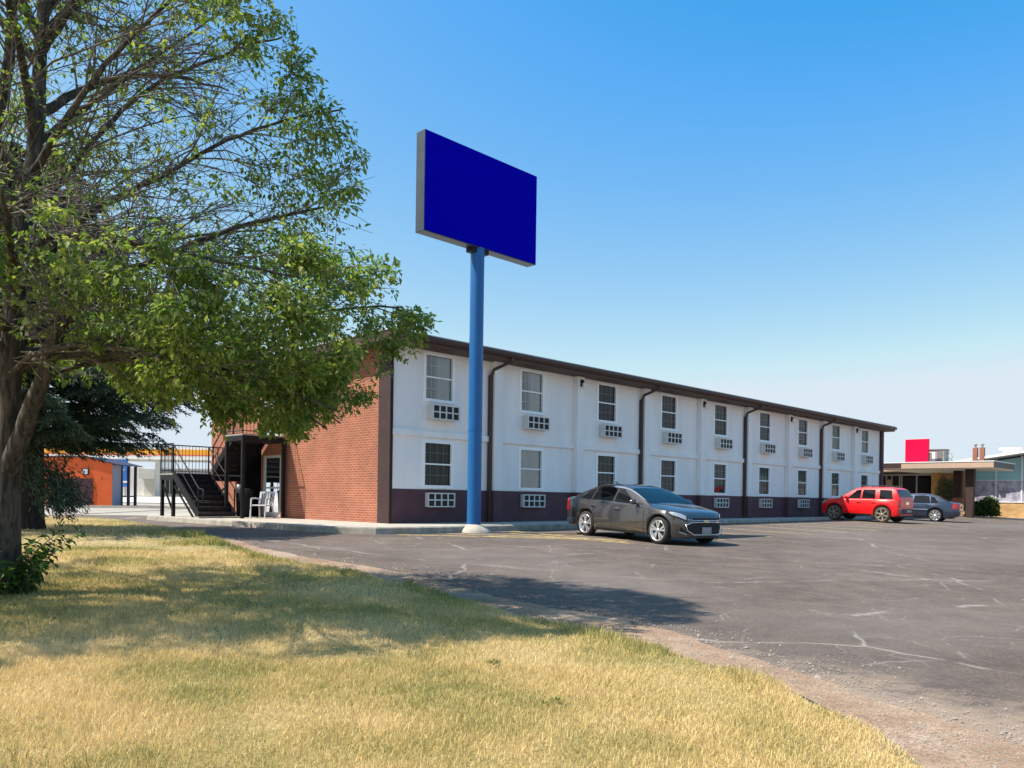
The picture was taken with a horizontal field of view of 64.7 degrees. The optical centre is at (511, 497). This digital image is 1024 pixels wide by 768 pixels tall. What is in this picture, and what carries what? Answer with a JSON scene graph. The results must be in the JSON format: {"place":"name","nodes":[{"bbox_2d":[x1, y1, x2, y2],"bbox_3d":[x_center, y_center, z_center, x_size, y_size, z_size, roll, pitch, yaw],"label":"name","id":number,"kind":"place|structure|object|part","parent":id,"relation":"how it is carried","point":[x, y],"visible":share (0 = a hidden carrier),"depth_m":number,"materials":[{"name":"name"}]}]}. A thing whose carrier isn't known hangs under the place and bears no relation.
{"place":"outdoors","nodes":[
{"label":"outdoors","id":0,"kind":"place"},
{"bbox_2d":[45,504,170,514],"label":"drive","id":1,"kind":"structure","parent":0,"point":[101,510],"depth_m":41.73,"materials":[{"name":"grey concrete"}]},
{"bbox_2d":[45,505,190,508],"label":"kerb","id":2,"kind":"structure","parent":1,"relation":"on","point":[147,507],"depth_m":46.30,"materials":[{"name":"concrete"}]},
{"bbox_2d":[123,495,186,502],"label":"station apron","id":3,"kind":"object","parent":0,"point":[148,499],"visible":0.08,"depth_m":77.21,"materials":[{"name":"concrete"}]},
{"bbox_2d":[115,459,127,495],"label":"price sign","id":4,"kind":"object","parent":3,"relation":"on","point":[124,475],"visible":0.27,"depth_m":100.35,"materials":[{"name":"blue plastic"}]},
{"bbox_2d":[44,447,211,495],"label":"fuel canopy","id":5,"kind":"object","parent":3,"relation":"on","point":[187,454],"visible":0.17,"depth_m":100.00,"materials":[{"name":"white metal"}]},
{"bbox_2d":[123,467,210,495],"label":"station shop","id":6,"kind":"structure","parent":3,"relation":"on","point":[145,481],"depth_m":110.20,"materials":[{"name":"white"}]},
{"bbox_2d":[165,480,181,493],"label":"window","id":7,"kind":"structure","parent":6,"relation":"in","point":[168,483],"depth_m":110.91,"materials":[{"name":"grey glass"}]},
{"bbox_2d":[0,515,925,767],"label":"lawn","id":8,"kind":"structure","parent":0,"point":[142,538],"depth_m":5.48,"materials":[{"name":"yellow plant"}]},
{"bbox_2d":[0,525,85,595],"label":"sucker shrub","id":9,"kind":"object","parent":8,"relation":"on","point":[34,572],"visible":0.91,"depth_m":8.60,"materials":[{"name":"green plant"}]},
{"bbox_2d":[0,141,201,532],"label":"spruce tree","id":10,"kind":"object","parent":8,"relation":"on","point":[72,427],"visible":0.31,"depth_m":18.22,"materials":[{"name":"green plant"}]},
{"bbox_2d":[0,0,443,595],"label":"broadleaf tree","id":11,"kind":"object","parent":8,"relation":"on","point":[156,342],"visible":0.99,"depth_m":8.40,"materials":[{"name":"green plant"}]},
{"bbox_2d":[486,658,501,667],"bbox_3d":[-0.138,1.285,6.055,0.127,0.170,0.116,1,0,-38],"label":"weed","id":12,"kind":"object","parent":8,"relation":"on","point":[494,661],"visible":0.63,"depth_m":6.04,"materials":[{"name":"green plant"}]},
{"bbox_2d":[542,693,563,706],"bbox_3d":[0.259,1.315,5.043,0.147,0.179,0.130,1,0,0],"label":"weed","id":13,"kind":"object","parent":8,"relation":"on","point":[558,700],"visible":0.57,"depth_m":5.05,"materials":[{"name":"green plant"}]},
{"bbox_2d":[0,0,1023,467],"label":"sky","id":14,"kind":"structure","parent":0,"point":[815,205],"materials":[{"name":"blue"}]},
{"bbox_2d":[173,515,873,526],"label":"pavement","id":15,"kind":"structure","parent":0,"point":[253,519],"depth_m":24.16,"materials":[{"name":"concrete"}]},
{"bbox_2d":[160,413,285,517],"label":"metal staircase","id":16,"kind":"structure","parent":15,"relation":"on","point":[204,495],"depth_m":27.03,"materials":[{"name":"metal"}]},
{"bbox_2d":[235,488,252,516],"bbox_3d":[-9.174,0.174,27.666,0.620,0.980,0.620,1,0,45],"label":"trash bin","id":17,"kind":"object","parent":15,"relation":"on","point":[248,494],"visible":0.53,"depth_m":27.47,"materials":[{"name":"black plastic"}]},
{"bbox_2d":[249,491,274,517],"bbox_3d":[-8.277,0.240,26.822,0.610,0.886,0.641,1,0,15],"label":"plastic chair","id":18,"kind":"object","parent":15,"relation":"on","point":[266,499],"visible":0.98,"depth_m":26.97,"materials":[{"name":"grey plastic"}]},
{"bbox_2d":[48,515,1023,745],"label":"parking lot","id":19,"kind":"structure","parent":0,"point":[921,603],"depth_m":12.11,"materials":[{"name":"grey asphalt"}]},
{"bbox_2d":[415,129,536,532],"bbox_3d":[-0.924,-4.091,22.035,0.978,10.464,4.160,1,0,45],"label":"pole sign","id":20,"kind":"object","parent":19,"relation":"on","point":[479,206],"visible":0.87,"depth_m":21.82,"materials":[{"name":"blue metal"}]},
{"bbox_2d":[147,515,874,533],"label":"kerb","id":21,"kind":"structure","parent":19,"relation":"on","point":[382,530],"depth_m":22.41,"materials":[{"name":"concrete"}]},
{"bbox_2d":[567,482,721,543],"bbox_3d":[3.438,0.345,21.588,2.191,1.504,4.681,1,2,-34],"label":"sedan","id":22,"kind":"object","parent":19,"relation":"on","point":[658,515],"visible":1,"depth_m":20.67,"materials":[{"name":"grey paint"}]},
{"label":"side window","id":23,"kind":"part","parent":22,"relation":"part of","materials":[{"name":"black glass"}]},
{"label":"side window","id":24,"kind":"part","parent":22,"relation":"part of","materials":[{"name":"black glass"}]},
{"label":"side window","id":25,"kind":"part","parent":22,"relation":"part of","materials":[{"name":"black glass"}]},
{"bbox_2d":[397,521,967,543],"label":"parking lines","id":26,"kind":"object","parent":19,"relation":"on","point":[624,541],"visible":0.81,"depth_m":21.43,"materials":[{"name":"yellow paint"}]},
{"bbox_2d":[822,485,915,521],"bbox_3d":[17.203,0.262,39.137,2.184,1.726,3.975,1,2,-42],"label":"sport utility car","id":27,"kind":"object","parent":19,"relation":"on","point":[887,503],"visible":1,"depth_m":38.18,"materials":[{"name":"red paint"}]},
{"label":"side window","id":28,"kind":"part","parent":27,"relation":"part of","materials":[{"name":"black glass"}]},
{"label":"side window","id":29,"kind":"part","parent":27,"relation":"part of","materials":[{"name":"black glass"}]},
{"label":"side window","id":30,"kind":"part","parent":27,"relation":"part of","materials":[{"name":"black glass"}]},
{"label":"rear window","id":31,"kind":"part","parent":27,"relation":"part of","materials":[{"name":"blue glass"}]},
{"bbox_2d":[910,493,964,521],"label":"sedan","id":32,"kind":"object","parent":19,"relation":"on","point":[933,507],"visible":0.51,"depth_m":41.81,"materials":[{"name":"blue paint"}]},
{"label":"side window","id":33,"kind":"part","parent":32,"relation":"part of","materials":[{"name":"grey glass"}]},
{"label":"side window","id":34,"kind":"part","parent":32,"relation":"part of","materials":[{"name":"grey glass"}]},
{"bbox_2d":[75,502,1023,519],"bbox_3d":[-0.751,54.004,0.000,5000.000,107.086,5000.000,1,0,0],"label":"ground","id":35,"kind":"structure","parent":0,"point":[177,512],"depth_m":39.55,"materials":[{"name":"grey concrete"}]},
{"bbox_2d":[44,456,142,505],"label":"orange shop","id":36,"kind":"structure","parent":35,"relation":"on","point":[105,478],"depth_m":50.00,"materials":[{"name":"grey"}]},
{"bbox_2d":[66,478,92,504],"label":"door","id":37,"kind":"structure","parent":36,"relation":"in","point":[86,481],"depth_m":49.95,"materials":[{"name":"red"}]},
{"bbox_2d":[82,468,88,474],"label":"wall lamp","id":38,"kind":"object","parent":36,"relation":"in","point":[86,470],"depth_m":49.94,"materials":[{"name":"white metal"}]},
{"bbox_2d":[211,328,896,523],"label":"motel building","id":39,"kind":"structure","parent":35,"relation":"on","point":[556,434],"depth_m":27.93,"materials":[{"name":"white paint"}]},
{"bbox_2d":[263,455,280,516],"bbox_3d":[-8.274,-0.408,27.856,1.200,2.100,0.114,1,0,45],"label":"door","id":40,"kind":"structure","parent":39,"relation":"in","point":[272,463],"depth_m":27.87,"materials":[{"name":"grey glass"}]},
{"bbox_2d":[422,439,453,488],"bbox_3d":[-2.261,-1.000,24.389,0.185,1.450,1.240,1,0,45],"label":"window","id":41,"kind":"structure","parent":39,"relation":"in","point":[437,456],"depth_m":24.40,"materials":[{"name":"glass"}]},
{"bbox_2d":[423,351,455,404],"bbox_3d":[-2.232,-3.599,24.396,0.205,1.490,1.240,1,0,45],"label":"window","id":42,"kind":"structure","parent":39,"relation":"in","point":[438,369],"depth_m":24.44,"materials":[{"name":"white plastic"}]},
{"bbox_2d":[518,447,543,490],"bbox_3d":[0.608,-0.960,27.290,0.185,1.450,1.240,1,0,45],"label":"window","id":43,"kind":"structure","parent":39,"relation":"in","point":[530,460],"depth_m":27.37,"materials":[{"name":"grey glass"}]},
{"bbox_2d":[519,368,544,415],"bbox_3d":[0.637,-3.559,27.297,0.205,1.490,1.240,1,0,45],"label":"window","id":44,"kind":"structure","parent":39,"relation":"in","point":[531,382],"depth_m":27.38,"materials":[{"name":"white plastic"}]},
{"bbox_2d":[595,453,616,486],"bbox_3d":[3.478,-0.920,30.189,0.185,1.450,1.240,1,0,45],"label":"window","id":45,"kind":"structure","parent":39,"relation":"in","point":[606,464],"depth_m":30.21,"materials":[{"name":"glass"}]},
{"bbox_2d":[596,381,617,423],"bbox_3d":[3.514,-3.519,30.189,0.185,1.490,1.240,1,0,45],"label":"window","id":46,"kind":"structure","parent":39,"relation":"in","point":[607,394],"depth_m":30.22,"materials":[{"name":"white plastic"}]},
{"bbox_2d":[659,458,676,493],"bbox_3d":[6.348,-0.880,33.087,0.185,1.450,1.240,1,0,45],"label":"window","id":47,"kind":"structure","parent":39,"relation":"in","point":[667,467],"depth_m":33.16,"materials":[{"name":"grey glass"}]},
{"bbox_2d":[660,393,677,431],"bbox_3d":[6.384,-3.480,33.087,0.185,1.490,1.240,1,0,45],"label":"window","id":48,"kind":"structure","parent":39,"relation":"in","point":[668,403],"depth_m":33.12,"materials":[{"name":"white plastic"}]},
{"bbox_2d":[712,462,727,494],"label":"window","id":49,"kind":"structure","parent":39,"relation":"in","point":[720,470],"depth_m":36.02,"materials":[{"name":"white plastic"}]},
{"bbox_2d":[713,402,727,437],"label":"window","id":50,"kind":"structure","parent":39,"relation":"in","point":[720,411],"depth_m":36.02,"materials":[{"name":"white plastic"}]},
{"bbox_2d":[757,465,770,495],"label":"window","id":51,"kind":"structure","parent":39,"relation":"in","point":[764,472],"depth_m":38.93,"materials":[{"name":"white plastic"}]},
{"bbox_2d":[758,410,771,442],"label":"window","id":52,"kind":"structure","parent":39,"relation":"in","point":[764,422],"depth_m":38.93,"materials":[{"name":"white plastic"}]},
{"bbox_2d":[796,468,807,496],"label":"window","id":53,"kind":"structure","parent":39,"relation":"in","point":[802,474],"depth_m":41.83,"materials":[{"name":"white plastic"}]},
{"bbox_2d":[797,417,808,447],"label":"window","id":54,"kind":"structure","parent":39,"relation":"in","point":[802,423],"depth_m":41.84,"materials":[{"name":"white plastic"}]},
{"bbox_2d":[830,471,839,497],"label":"window","id":55,"kind":"structure","parent":39,"relation":"in","point":[834,476],"depth_m":44.72,"materials":[{"name":"white plastic"}]},
{"bbox_2d":[831,423,840,451],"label":"window","id":56,"kind":"structure","parent":39,"relation":"in","point":[835,428],"depth_m":44.75,"materials":[{"name":"white plastic"}]},
{"bbox_2d":[860,429,868,454],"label":"window","id":57,"kind":"structure","parent":39,"relation":"in","point":[864,447],"depth_m":47.65,"materials":[{"name":"white plastic"}]},
{"bbox_2d":[860,473,868,487],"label":"window","id":58,"kind":"structure","parent":39,"relation":"in","point":[864,478],"depth_m":47.70,"materials":[{"name":"white plastic"}]},
{"bbox_2d":[934,476,964,509],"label":"bush","id":59,"kind":"object","parent":35,"relation":"on","point":[944,491],"visible":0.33,"depth_m":56.49,"materials":[{"name":"green plant"}]},
{"bbox_2d":[883,443,1023,517],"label":"lobby building","id":60,"kind":"structure","parent":35,"relation":"on","point":[1000,477],"depth_m":54.98,"materials":[{"name":"beige"}]},
{"bbox_2d":[905,439,931,461],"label":"roof sign","id":61,"kind":"object","parent":60,"relation":"on","point":[916,450],"visible":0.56,"depth_m":54.01,"materials":[{"name":"red plastic"}]},
{"bbox_2d":[929,449,952,461],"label":"rooftop unit","id":62,"kind":"object","parent":60,"relation":"on","point":[940,454],"visible":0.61,"depth_m":54.09,"materials":[{"name":"grey metal"}]},
{"bbox_2d":[974,495,1001,516],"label":"bush","id":63,"kind":"object","parent":35,"relation":"on","point":[990,507],"visible":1,"depth_m":54.51,"materials":[{"name":"green plant"}]},
{"bbox_2d":[221,538,1023,767],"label":"dirt strip","id":64,"kind":"object","parent":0,"point":[921,756],"visible":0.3,"depth_m":5.83,"materials":[{"name":"beige soil"}]},
{"bbox_2d":[228,537,1023,767],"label":"gravel","id":65,"kind":"structure","parent":64,"relation":"on","point":[909,714],"depth_m":5.86,"materials":[{"name":"grey gravel"}]}
]}

